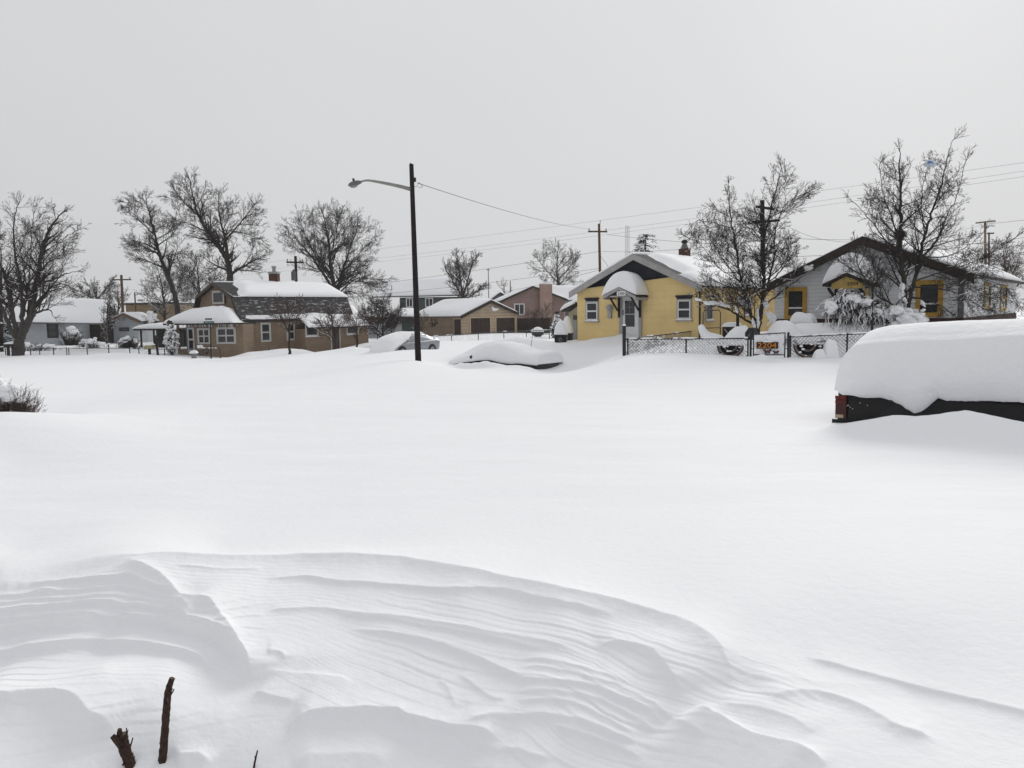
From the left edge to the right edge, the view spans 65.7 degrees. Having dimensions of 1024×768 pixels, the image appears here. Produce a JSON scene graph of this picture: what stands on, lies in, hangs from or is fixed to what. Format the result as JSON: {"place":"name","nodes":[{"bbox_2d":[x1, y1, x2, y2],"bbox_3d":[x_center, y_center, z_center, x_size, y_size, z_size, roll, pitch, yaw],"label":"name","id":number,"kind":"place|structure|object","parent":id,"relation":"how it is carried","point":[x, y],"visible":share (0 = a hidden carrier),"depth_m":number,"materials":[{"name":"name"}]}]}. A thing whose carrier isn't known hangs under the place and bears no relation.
{"place":"outdoors","nodes":[
{"label":"outdoors","id":0,"kind":"place"},
{"bbox_2d":[0,304,1023,767],"bbox_3d":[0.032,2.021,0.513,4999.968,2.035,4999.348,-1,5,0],"label":"snow ground","id":1,"kind":"structure","parent":0,"point":[598,552],"depth_m":5.37,"materials":[{"name":"white snow"}]},
{"bbox_2d":[0,247,12,351],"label":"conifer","id":2,"kind":"object","parent":1,"relation":"on","point":[2,331],"visible":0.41,"depth_m":59.70,"materials":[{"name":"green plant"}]},
{"bbox_2d":[4,342,13,355],"bbox_3d":[-33.249,-2.148,52.728,0.676,1.338,0.560,-1,5,0],"label":"letter box","id":3,"kind":"object","parent":1,"relation":"on","point":[7,345],"visible":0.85,"depth_m":52.45,"materials":[{"name":"black metal"}]},
{"bbox_2d":[0,377,45,412],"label":"shrub","id":4,"kind":"object","parent":1,"relation":"on","point":[8,395],"visible":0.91,"depth_m":13.38,"materials":[{"name":"brown plant"}]},
{"bbox_2d":[24,342,55,350],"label":"shrub","id":5,"kind":"object","parent":1,"relation":"on","point":[28,345],"visible":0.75,"depth_m":59.55,"materials":[{"name":"grey plant"}]},
{"bbox_2d":[0,192,91,355],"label":"tree","id":6,"kind":"object","parent":1,"relation":"on","point":[17,332],"visible":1,"depth_m":51.81,"materials":[{"name":"grey plant"}]},
{"bbox_2d":[29,347,67,354],"bbox_3d":[-30.821,-2.031,52.805,2.753,0.842,0.092,0,5,8],"label":"garden fence","id":7,"kind":"object","parent":1,"relation":"on","point":[30,348],"visible":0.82,"depth_m":52.79,"materials":[{"name":"grey"}]},
{"bbox_2d":[3,297,118,345],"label":"white house","id":8,"kind":"structure","parent":1,"relation":"on","point":[83,315],"depth_m":74.33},
{"bbox_2d":[46,324,58,337],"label":"window","id":9,"kind":"structure","parent":8,"relation":"in","point":[52,332],"depth_m":74.13,"materials":[{"name":"grey"}]},
{"bbox_2d":[56,326,83,345],"bbox_3d":[-34.518,-3.768,61.823,2.173,1.542,1.801,-3,6,-21],"label":"shrub","id":10,"kind":"object","parent":1,"relation":"on","point":[70,335],"visible":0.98,"depth_m":61.62,"materials":[{"name":"grey plant"}]},
{"bbox_2d":[65,274,120,304],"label":"bare tree","id":11,"kind":"object","parent":1,"relation":"on","point":[93,292],"visible":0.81,"depth_m":110.91,"materials":[{"name":"grey plant"}]},
{"bbox_2d":[76,337,109,347],"bbox_3d":[-31.653,-3.098,59.778,2.942,0.874,2.403,-2,5,-13],"label":"shrub","id":12,"kind":"object","parent":1,"relation":"on","point":[91,343],"visible":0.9,"depth_m":59.59,"materials":[{"name":"grey plant"}]},
{"bbox_2d":[99,300,119,346],"bbox_3d":[-31.364,-4.283,61.856,1.654,4.572,1.066,-1,5,0],"label":"tree","id":13,"kind":"object","parent":1,"relation":"on","point":[108,314],"visible":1,"depth_m":61.80,"materials":[{"name":"grey plant"}]},
{"bbox_2d":[105,283,129,313],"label":"bare tree","id":14,"kind":"object","parent":1,"relation":"on","point":[118,297],"visible":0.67,"depth_m":107.22,"materials":[{"name":"grey plant"}]},
{"bbox_2d":[112,275,130,312],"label":"utility pole","id":15,"kind":"object","parent":1,"relation":"on","point":[121,279],"visible":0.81,"depth_m":91.22,"materials":[{"name":"brown wood"}]},
{"bbox_2d":[110,728,135,767],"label":"cut stem","id":16,"kind":"object","parent":1,"relation":"on","point":[120,739],"visible":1,"depth_m":3.65,"materials":[{"name":"brown plant"}]},
{"bbox_2d":[114,336,143,347],"bbox_3d":[-30.894,-3.403,64.052,2.502,1.068,1.976,-1,5,0],"label":"shrub","id":17,"kind":"object","parent":1,"relation":"on","point":[127,341],"visible":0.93,"depth_m":63.66,"materials":[{"name":"grey plant"}]},
{"bbox_2d":[68,347,193,355],"bbox_3d":[-24.990,-1.949,52.091,8.862,1.027,0.254,0,5,8],"label":"garden fence","id":18,"kind":"object","parent":1,"relation":"on","point":[116,348],"visible":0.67,"depth_m":52.23,"materials":[{"name":"grey metal"}]},
{"bbox_2d":[108,312,159,342],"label":"house","id":19,"kind":"structure","parent":1,"relation":"on","point":[127,323],"depth_m":77.95,"materials":[{"name":"white paint"}]},
{"bbox_2d":[142,311,156,323],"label":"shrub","id":20,"kind":"object","parent":1,"relation":"on","point":[150,317],"visible":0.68,"depth_m":79.41,"materials":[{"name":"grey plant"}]},
{"bbox_2d":[144,343,155,354],"bbox_3d":[-23.463,-2.087,51.442,0.528,1.164,0.560,-1,5,0],"label":"letter box","id":21,"kind":"object","parent":1,"relation":"on","point":[149,346],"visible":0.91,"depth_m":51.18,"materials":[{"name":"white"}]},
{"bbox_2d":[112,188,188,314],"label":"bare tree","id":22,"kind":"object","parent":1,"relation":"on","point":[166,270],"visible":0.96,"depth_m":72.88,"materials":[{"name":"brown plant"}]},
{"bbox_2d":[124,299,193,322],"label":"tan building","id":23,"kind":"structure","parent":1,"relation":"on","point":[140,306],"depth_m":104.89,"materials":[{"name":"white"}]},
{"bbox_2d":[132,322,186,347],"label":"carport","id":24,"kind":"object","parent":1,"relation":"on","point":[160,328],"visible":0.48,"depth_m":66.15,"materials":[{"name":"white"}]},
{"bbox_2d":[134,251,197,321],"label":"bare tree","id":25,"kind":"object","parent":1,"relation":"on","point":[164,284],"visible":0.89,"depth_m":81.15,"materials":[{"name":"grey plant"}]},
{"bbox_2d":[158,677,174,763],"bbox_3d":[-1.550,1.595,3.615,0.097,0.479,0.277,-5,7,-40],"label":"cut stem","id":26,"kind":"object","parent":1,"relation":"on","point":[164,735],"visible":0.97,"depth_m":3.67,"materials":[{"name":"brown plant"}]},
{"bbox_2d":[162,320,179,354],"bbox_3d":[-22.923,-3.113,53.399,1.207,2.398,1.159,-3,6,-21],"label":"evergreen shrub","id":27,"kind":"object","parent":1,"relation":"on","point":[171,337],"visible":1,"depth_m":53.15,"materials":[{"name":"white plant"}]},
{"bbox_2d":[173,243,234,306],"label":"bare tree","id":28,"kind":"object","parent":1,"relation":"on","point":[198,281],"visible":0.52,"depth_m":84.96,"materials":[{"name":"grey plant"}]},
{"bbox_2d":[204,317,213,358],"bbox_3d":[-18.974,-2.687,49.894,0.641,3.029,0.175,-1,5,0],"label":"street sign","id":29,"kind":"object","parent":1,"relation":"on","point":[209,320],"visible":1,"depth_m":49.74,"materials":[{"name":"green metal"}]},
{"bbox_2d":[157,167,272,280],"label":"bare tree","id":30,"kind":"object","parent":1,"relation":"on","point":[209,234],"visible":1,"depth_m":68.81,"materials":[{"name":"brown plant"}]},
{"bbox_2d":[162,266,369,356],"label":"gambrel house","id":31,"kind":"structure","parent":1,"relation":"on","point":[236,312],"depth_m":56.81,"materials":[{"name":"beige"}]},
{"bbox_2d":[187,328,194,352],"bbox_3d":[-21.971,-2.974,54.297,0.474,1.751,0.116,0,5,9],"label":"door","id":32,"kind":"structure","parent":31,"relation":"in","point":[190,332],"depth_m":54.29,"materials":[{"name":"grey"}]},
{"bbox_2d":[197,328,209,343],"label":"window","id":33,"kind":"structure","parent":31,"relation":"in","point":[203,334],"depth_m":54.16,"materials":[{"name":"white glass"}]},
{"bbox_2d":[212,291,224,303],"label":"window","id":34,"kind":"structure","parent":31,"relation":"in","point":[217,296],"depth_m":56.29,"materials":[{"name":"white glass"}]},
{"bbox_2d":[216,327,235,343],"bbox_3d":[-19.417,-3.284,53.896,1.419,1.146,0.048,0,5,9],"label":"window","id":35,"kind":"structure","parent":31,"relation":"in","point":[225,335],"depth_m":53.89,"materials":[{"name":"white glass"}]},
{"bbox_2d":[260,322,270,341],"bbox_3d":[-17.494,-3.673,56.373,0.048,1.378,0.847,3,7,38],"label":"window","id":36,"kind":"structure","parent":31,"relation":"in","point":[265,328],"depth_m":56.37,"materials":[{"name":"white glass"}]},
{"bbox_2d":[286,322,294,340],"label":"window","id":37,"kind":"structure","parent":31,"relation":"in","point":[292,331],"depth_m":58.12,"materials":[{"name":"white glass"}]},
{"bbox_2d":[305,325,319,337],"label":"window","id":38,"kind":"structure","parent":31,"relation":"in","point":[308,332],"depth_m":57.86,"materials":[{"name":"white glass"}]},
{"bbox_2d":[264,292,315,353],"bbox_3d":[-14.474,-3.716,51.932,3.363,4.602,2.402,-3,6,-19],"label":"tree","id":39,"kind":"object","parent":1,"relation":"on","point":[282,319],"visible":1,"depth_m":51.83,"materials":[{"name":"brown plant"}]},
{"bbox_2d":[286,256,303,281],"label":"utility pole","id":40,"kind":"object","parent":1,"relation":"on","point":[294,276],"visible":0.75,"depth_m":76.99,"materials":[{"name":"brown wood"}]},
{"bbox_2d":[310,302,355,348],"bbox_3d":[-12.190,-3.555,53.751,3.229,4.031,1.827,-1,5,0],"label":"tree","id":41,"kind":"object","parent":1,"relation":"on","point":[329,325],"visible":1,"depth_m":53.73,"materials":[{"name":"brown plant"}]},
{"bbox_2d":[275,198,398,303],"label":"round tree","id":42,"kind":"object","parent":1,"relation":"on","point":[319,259],"visible":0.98,"depth_m":80.59,"materials":[{"name":"brown plant"}]},
{"bbox_2d":[340,303,379,346],"bbox_3d":[-10.599,-3.765,55.727,3.026,3.989,1.859,-1,5,0],"label":"tree","id":43,"kind":"object","parent":1,"relation":"on","point":[354,325],"visible":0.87,"depth_m":55.79,"materials":[{"name":"brown plant"}]},
{"bbox_2d":[355,292,406,336],"bbox_3d":[-9.544,-4.255,57.717,3.833,4.961,2.532,-1,5,0],"label":"tree","id":44,"kind":"object","parent":1,"relation":"on","point":[390,314],"visible":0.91,"depth_m":57.67,"materials":[{"name":"grey plant"}]},
{"bbox_2d":[348,163,422,360],"bbox_3d":[-4.584,-4.081,29.453,2.732,8.170,0.344,-2,5,-15],"label":"street lamp","id":45,"kind":"object","parent":1,"relation":"on","point":[354,183],"visible":0.94,"depth_m":29.57,"materials":[{"name":"dark wood"},{"name":"grey-green painted metal"}]},
{"bbox_2d":[418,183,585,228],"bbox_3d":[2.054,-11.441,54.181,0.019,3.240,51.249,0,5,13],"label":"overhead wire","id":46,"kind":"object","parent":45,"relation":"attached to","point":[485,204],"visible":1,"depth_m":37.80,"materials":[{"name":"grey"}]},
{"bbox_2d":[365,308,413,337],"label":"pale shed","id":47,"kind":"structure","parent":1,"relation":"on","point":[408,319],"depth_m":87.86,"materials":[{"name":"grey"}]},
{"bbox_2d":[369,331,439,352],"bbox_3d":[-6.454,-2.363,47.264,2.256,1.562,5.060,3,6,33],"label":"silver car","id":48,"kind":"object","parent":1,"relation":"on","point":[400,340],"visible":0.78,"depth_m":46.09,"materials":[{"name":"paint"}]},
{"bbox_2d":[373,277,465,310],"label":"grey house","id":49,"kind":"structure","parent":1,"relation":"on","point":[404,287],"depth_m":119.51,"materials":[{"name":"grey"}]},
{"bbox_2d":[409,310,429,333],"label":"tree","id":50,"kind":"object","parent":1,"relation":"on","point":[421,322],"visible":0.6,"depth_m":69.85,"materials":[{"name":"grey plant"}]},
{"bbox_2d":[411,298,518,335],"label":"tan garage","id":51,"kind":"structure","parent":1,"relation":"on","point":[466,316],"depth_m":82.28,"materials":[{"name":"beige paint"}]},
{"bbox_2d":[442,248,490,298],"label":"bare tree","id":52,"kind":"object","parent":1,"relation":"on","point":[460,268],"visible":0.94,"depth_m":110.74,"materials":[{"name":"grey plant"}]},
{"bbox_2d":[433,329,549,340],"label":"garden fence","id":53,"kind":"object","parent":1,"relation":"on","point":[503,335],"visible":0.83,"depth_m":65.23,"materials":[{"name":"grey"}]},
{"bbox_2d":[448,328,563,368],"bbox_3d":[-0.435,-1.297,32.804,4.964,2.359,2.256,3,7,38],"label":"buried car","id":54,"kind":"object","parent":1,"relation":"on","point":[510,353],"visible":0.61,"depth_m":31.60,"materials":[{"name":"black paint"}]},
{"bbox_2d":[517,317,551,332],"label":"board fence","id":55,"kind":"object","parent":1,"relation":"on","point":[524,325],"visible":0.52,"depth_m":86.90,"materials":[{"name":"brown wood"}]},
{"bbox_2d":[495,279,576,328],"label":"pink brick house","id":56,"kind":"structure","parent":1,"relation":"on","point":[531,298],"depth_m":111.81,"materials":[{"name":"pink brick"}]},
{"bbox_2d":[514,304,524,314],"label":"window","id":57,"kind":"structure","parent":56,"relation":"in","point":[519,308],"depth_m":111.75,"materials":[{"name":"white paint"}]},
{"bbox_2d":[531,327,543,336],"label":"barbecue","id":58,"kind":"object","parent":1,"relation":"on","point":[540,333],"visible":0.73,"depth_m":71.47,"materials":[{"name":"black metal"}]},
{"bbox_2d":[520,303,555,317],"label":"tree","id":59,"kind":"object","parent":1,"relation":"on","point":[534,314],"visible":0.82,"depth_m":91.79,"materials":[{"name":"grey plant"}]},
{"bbox_2d":[525,238,583,284],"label":"bare tree","id":60,"kind":"object","parent":1,"relation":"on","point":[557,274],"visible":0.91,"depth_m":133.87,"materials":[{"name":"grey plant"}]},
{"bbox_2d":[550,311,560,337],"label":"evergreen shrub","id":61,"kind":"object","parent":1,"relation":"on","point":[555,320],"visible":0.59,"depth_m":69.59,"materials":[{"name":"white plant"}]},
{"bbox_2d":[554,320,567,342],"bbox_3d":[2.345,-2.283,38.061,0.645,1.562,0.709,0,5,9],"label":"rubbish bin","id":62,"kind":"object","parent":1,"relation":"on","point":[560,333],"visible":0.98,"depth_m":37.75,"materials":[{"name":"black"}]},
{"bbox_2d":[563,316,573,340],"bbox_3d":[2.754,-2.521,39.478,0.520,1.743,0.572,1,6,17],"label":"rubbish bin","id":63,"kind":"object","parent":1,"relation":"on","point":[567,322],"visible":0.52,"depth_m":39.22,"materials":[{"name":"black"}]},
{"bbox_2d":[588,220,607,271],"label":"utility pole","id":64,"kind":"object","parent":1,"relation":"on","point":[599,249],"visible":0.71,"depth_m":78.99,"materials":[{"name":"grey"}]},
{"bbox_2d":[622,324,625,355],"bbox_3d":[3.886,-1.333,27.499,0.120,1.501,0.120,-1,5,0],"label":"fence post","id":65,"kind":"object","parent":1,"relation":"on","point":[623,339],"visible":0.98,"depth_m":27.44,"materials":[{"name":"black"}]},
{"bbox_2d":[633,233,657,252],"bbox_3d":[10.354,-7.749,61.532,3.454,7.752,3.761,-6,7,-42],"label":"conifer","id":66,"kind":"object","parent":1,"relation":"on","point":[640,241],"visible":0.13,"depth_m":61.07,"materials":[{"name":"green plant"}]},
{"bbox_2d":[630,331,691,353],"bbox_3d":[6.248,-1.731,32.025,0.160,0.711,9.176,2,6,29],"label":"chain link fence","id":67,"kind":"object","parent":1,"relation":"on","point":[663,335],"visible":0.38,"depth_m":31.12,"materials":[{"name":"black"}]},
{"bbox_2d":[560,240,774,340],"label":"yellow house","id":68,"kind":"structure","parent":1,"relation":"on","point":[640,294],"depth_m":36.18,"materials":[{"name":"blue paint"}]},
{"bbox_2d":[584,298,599,321],"bbox_3d":[3.804,-3.530,37.872,0.799,1.168,0.108,3,7,38],"label":"window","id":69,"kind":"structure","parent":68,"relation":"in","point":[591,306],"depth_m":37.88,"materials":[{"name":"white glass"}]},
{"bbox_2d":[623,297,638,336],"bbox_3d":[5.473,-2.901,36.626,0.853,2.214,0.114,3,7,38],"label":"door","id":70,"kind":"structure","parent":68,"relation":"in","point":[630,313],"depth_m":36.60,"materials":[{"name":"white paint"}]},
{"bbox_2d":[675,295,692,320],"bbox_3d":[7.566,-3.334,34.947,0.802,1.150,0.108,3,7,38],"label":"window","id":71,"kind":"structure","parent":68,"relation":"in","point":[684,302],"depth_m":34.95,"materials":[{"name":"white glass"}]},
{"bbox_2d":[705,300,714,321],"bbox_3d":[8.745,-3.227,35.058,0.108,0.962,0.808,3,7,38],"label":"window","id":72,"kind":"structure","parent":68,"relation":"in","point":[708,314],"depth_m":35.04,"materials":[{"name":"white glass"}]},
{"bbox_2d":[626,337,748,355],"bbox_3d":[5.922,-1.124,27.086,4.138,0.967,0.089,1,5,16],"label":"chain link fence","id":73,"kind":"object","parent":1,"relation":"on","point":[741,341],"visible":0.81,"depth_m":27.02,"materials":[{"name":"black metal"}]},
{"bbox_2d":[717,345,745,355],"bbox_3d":[7.343,-1.089,26.576,0.926,0.425,0.067,1,5,16],"label":"bunting","id":74,"kind":"object","parent":73,"relation":"hanging from","point":[731,350],"visible":0.96,"depth_m":26.58,"materials":[{"name":"red"}]},
{"bbox_2d":[698,324,725,343],"bbox_3d":[7.832,-1.928,30.965,1.145,0.809,0.427,-1,5,0],"label":"snow crest","id":75,"kind":"object","parent":1,"relation":"on","point":[703,331],"visible":0.66,"depth_m":30.83,"materials":[{"name":"white"}]},
{"bbox_2d":[721,322,742,336],"bbox_3d":[9.143,-2.157,32.907,0.744,0.813,0.550,3,7,38],"label":"wooden rack","id":76,"kind":"object","parent":1,"relation":"on","point":[727,327],"visible":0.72,"depth_m":32.82,"materials":[{"name":"white"}]},
{"bbox_2d":[723,325,747,340],"bbox_3d":[8.554,-1.922,29.962,1.141,0.589,0.542,-1,5,0],"label":"snow heap","id":77,"kind":"object","parent":1,"relation":"on","point":[737,332],"visible":0.57,"depth_m":29.77,"materials":[{"name":"white"}]},
{"bbox_2d":[675,152,823,333],"bbox_3d":[9.287,-5.022,31.226,5.993,7.946,2.862,-1,5,0],"label":"bare tree","id":78,"kind":"object","parent":1,"relation":"on","point":[744,298],"visible":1,"depth_m":31.08,"materials":[{"name":"brown plant"}]},
{"bbox_2d":[745,327,756,339],"bbox_3d":[8.129,-1.709,26.980,0.321,0.417,0.321,3,7,38],"label":"letter box","id":79,"kind":"object","parent":1,"relation":"on","point":[752,330],"visible":0.78,"depth_m":26.88,"materials":[{"name":"black"}]},
{"bbox_2d":[749,332,752,355],"bbox_3d":[8.012,-1.123,26.516,0.163,1.212,0.092,-1,5,0],"label":"gate post","id":80,"kind":"object","parent":1,"relation":"on","point":[750,349],"visible":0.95,"depth_m":26.48,"materials":[{"name":"black"}]},
{"bbox_2d":[753,332,785,357],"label":"garden gate","id":81,"kind":"structure","parent":80,"relation":"attached to","point":[778,338],"depth_m":26.27,"materials":[{"name":"black"}]},
{"bbox_2d":[756,341,777,348],"bbox_3d":[8.453,-1.304,26.272,0.686,0.268,0.060,1,6,18],"label":"number board","id":82,"kind":"object","parent":81,"relation":"attached to","point":[767,345],"visible":1,"depth_m":26.26,"materials":[{"name":"brown"}]},
{"bbox_2d":[743,200,777,266],"bbox_3d":[16.136,-7.411,51.532,2.323,8.911,0.403,-1,5,0],"label":"utility pole","id":83,"kind":"object","parent":1,"relation":"on","point":[762,203],"visible":0.21,"depth_m":51.06,"materials":[{"name":"brown wood"}]},
{"bbox_2d":[767,320,800,336],"bbox_3d":[10.074,-2.068,29.449,0.837,0.596,1.600,-1,5,0],"label":"snow heap","id":84,"kind":"object","parent":1,"relation":"on","point":[780,326],"visible":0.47,"depth_m":28.87,"materials":[{"name":"white snow"}]},
{"bbox_2d":[790,312,816,323],"bbox_3d":[11.034,-2.230,30.083,0.899,1.006,0.600,3,7,38],"label":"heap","id":85,"kind":"object","parent":1,"relation":"on","point":[798,317],"visible":0.48,"depth_m":29.86,"materials":[{"name":"white snow"}]},
{"bbox_2d":[812,349,826,358],"bbox_3d":[9.886,-0.968,25.533,0.362,0.327,0.320,-1,5,0],"label":"snow heap","id":86,"kind":"object","parent":1,"relation":"on","point":[819,354],"visible":1,"depth_m":25.40,"materials":[{"name":"white"}]},
{"bbox_2d":[789,332,867,356],"bbox_3d":[10.944,-1.133,25.518,3.960,1.144,0.141,1,6,23],"label":"chain link fence","id":87,"kind":"object","parent":1,"relation":"on","point":[845,346],"visible":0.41,"depth_m":25.70,"materials":[{"name":"black metal"}]},
{"bbox_2d":[793,344,822,356],"bbox_3d":[9.664,-1.076,25.907,0.925,0.477,0.067,1,6,19],"label":"bunting","id":88,"kind":"object","parent":87,"relation":"hanging from","point":[804,350],"visible":0.89,"depth_m":25.93,"materials":[{"name":"red"}]},
{"bbox_2d":[823,339,838,358],"bbox_3d":[10.272,-1.126,25.620,0.432,0.637,0.440,-1,5,0],"label":"snow heap","id":89,"kind":"object","parent":1,"relation":"on","point":[830,348],"visible":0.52,"depth_m":25.43,"materials":[{"name":"white"}]},
{"bbox_2d":[786,322,888,340],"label":"snow bank","id":90,"kind":"structure","parent":1,"relation":"on","point":[813,328],"depth_m":28.64,"materials":[{"name":"white snow"}]},
{"bbox_2d":[816,288,873,340],"bbox_3d":[11.995,-2.368,28.583,1.988,2.176,1.784,-1,5,0],"label":"weeping shrub","id":91,"kind":"object","parent":1,"relation":"on","point":[843,300],"visible":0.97,"depth_m":28.16,"materials":[{"name":"white plant"}]},
{"bbox_2d":[828,231,888,330],"bbox_3d":[12.139,-3.222,27.664,2.521,4.262,1.095,-1,5,0],"label":"sapling","id":92,"kind":"object","parent":1,"relation":"on","point":[857,265],"visible":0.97,"depth_m":27.50,"materials":[{"name":"brown plant"}]},
{"bbox_2d":[845,296,895,330],"bbox_3d":[12.804,-2.247,28.296,2.026,1.788,1.935,-1,5,0],"label":"snowy shrub","id":93,"kind":"object","parent":1,"relation":"on","point":[881,310],"visible":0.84,"depth_m":27.80,"materials":[{"name":"white plant"}]},
{"bbox_2d":[767,236,1023,323],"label":"white gabled house","id":94,"kind":"structure","parent":1,"relation":"on","point":[812,291],"depth_m":31.48,"materials":[{"name":"white paint"}]},
{"bbox_2d":[784,287,806,319],"bbox_3d":[11.959,-3.400,33.469,0.922,1.355,0.058,3,7,38],"label":"window","id":95,"kind":"structure","parent":94,"relation":"in","point":[797,301],"depth_m":33.46,"materials":[{"name":"paint"}]},
{"bbox_2d":[915,280,943,316],"bbox_3d":[15.951,-3.269,30.357,0.953,1.404,0.058,3,7,38],"label":"window","id":96,"kind":"structure","parent":94,"relation":"in","point":[925,293],"depth_m":30.34,"materials":[{"name":"paint"}]},
{"bbox_2d":[999,284,1007,310],"bbox_3d":[24.043,-4.215,38.805,0.048,1.268,2.328,3,7,38],"label":"window","id":97,"kind":"structure","parent":94,"relation":"in","point":[1001,305],"depth_m":38.64,"materials":[{"name":"paint"}]},
{"bbox_2d":[889,305,928,324],"bbox_3d":[13.900,-2.017,27.705,1.686,1.487,1.315,-1,5,0],"label":"snowy shrub","id":98,"kind":"object","parent":1,"relation":"on","point":[906,314],"visible":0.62,"depth_m":27.28,"materials":[{"name":"white snow"}]},
{"bbox_2d":[832,319,1023,422],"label":"pickup truck","id":99,"kind":"object","parent":1,"relation":"on","point":[922,369],"visible":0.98,"depth_m":11.72,"materials":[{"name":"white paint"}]},
{"bbox_2d":[840,123,1023,320],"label":"bare tree","id":100,"kind":"object","parent":1,"relation":"on","point":[905,301],"visible":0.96,"depth_m":27.85,"materials":[{"name":"brown plant"}]},
{"bbox_2d":[923,159,936,167],"bbox_3d":[14.459,-7.620,27.430,0.457,0.294,0.279,-1,5,0],"label":"plastic bag","id":101,"kind":"object","parent":100,"relation":"hanging from","point":[930,163],"visible":1,"depth_m":27.37,"materials":[{"name":"white"}]},
{"bbox_2d":[975,220,995,263],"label":"utility pole","id":102,"kind":"object","parent":1,"relation":"on","point":[984,222],"visible":0.25,"depth_m":83.84,"materials":[{"name":"wood"}]},
{"bbox_2d":[992,234,1023,287],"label":"bare tree","id":103,"kind":"object","parent":1,"relation":"on","point":[1012,272],"visible":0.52,"depth_m":94.06,"materials":[{"name":"grey plant"}]},
{"bbox_2d":[0,0,1023,312],"label":"sky","id":104,"kind":"structure","parent":0,"point":[563,112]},
{"bbox_2d":[233,176,1023,275],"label":"overhead wire","id":105,"kind":"object","parent":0,"point":[676,225],"visible":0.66,"depth_m":105.11,"materials":[{"name":"grey"}]},
{"bbox_2d":[240,162,1023,265],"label":"overhead wire","id":106,"kind":"object","parent":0,"point":[690,208],"visible":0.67,"depth_m":103.09,"materials":[{"name":"grey"}]},
{"bbox_2d":[243,171,1021,271],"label":"overhead wire","id":107,"kind":"object","parent":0,"point":[673,221],"visible":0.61,"depth_m":104.68,"materials":[{"name":"grey"}]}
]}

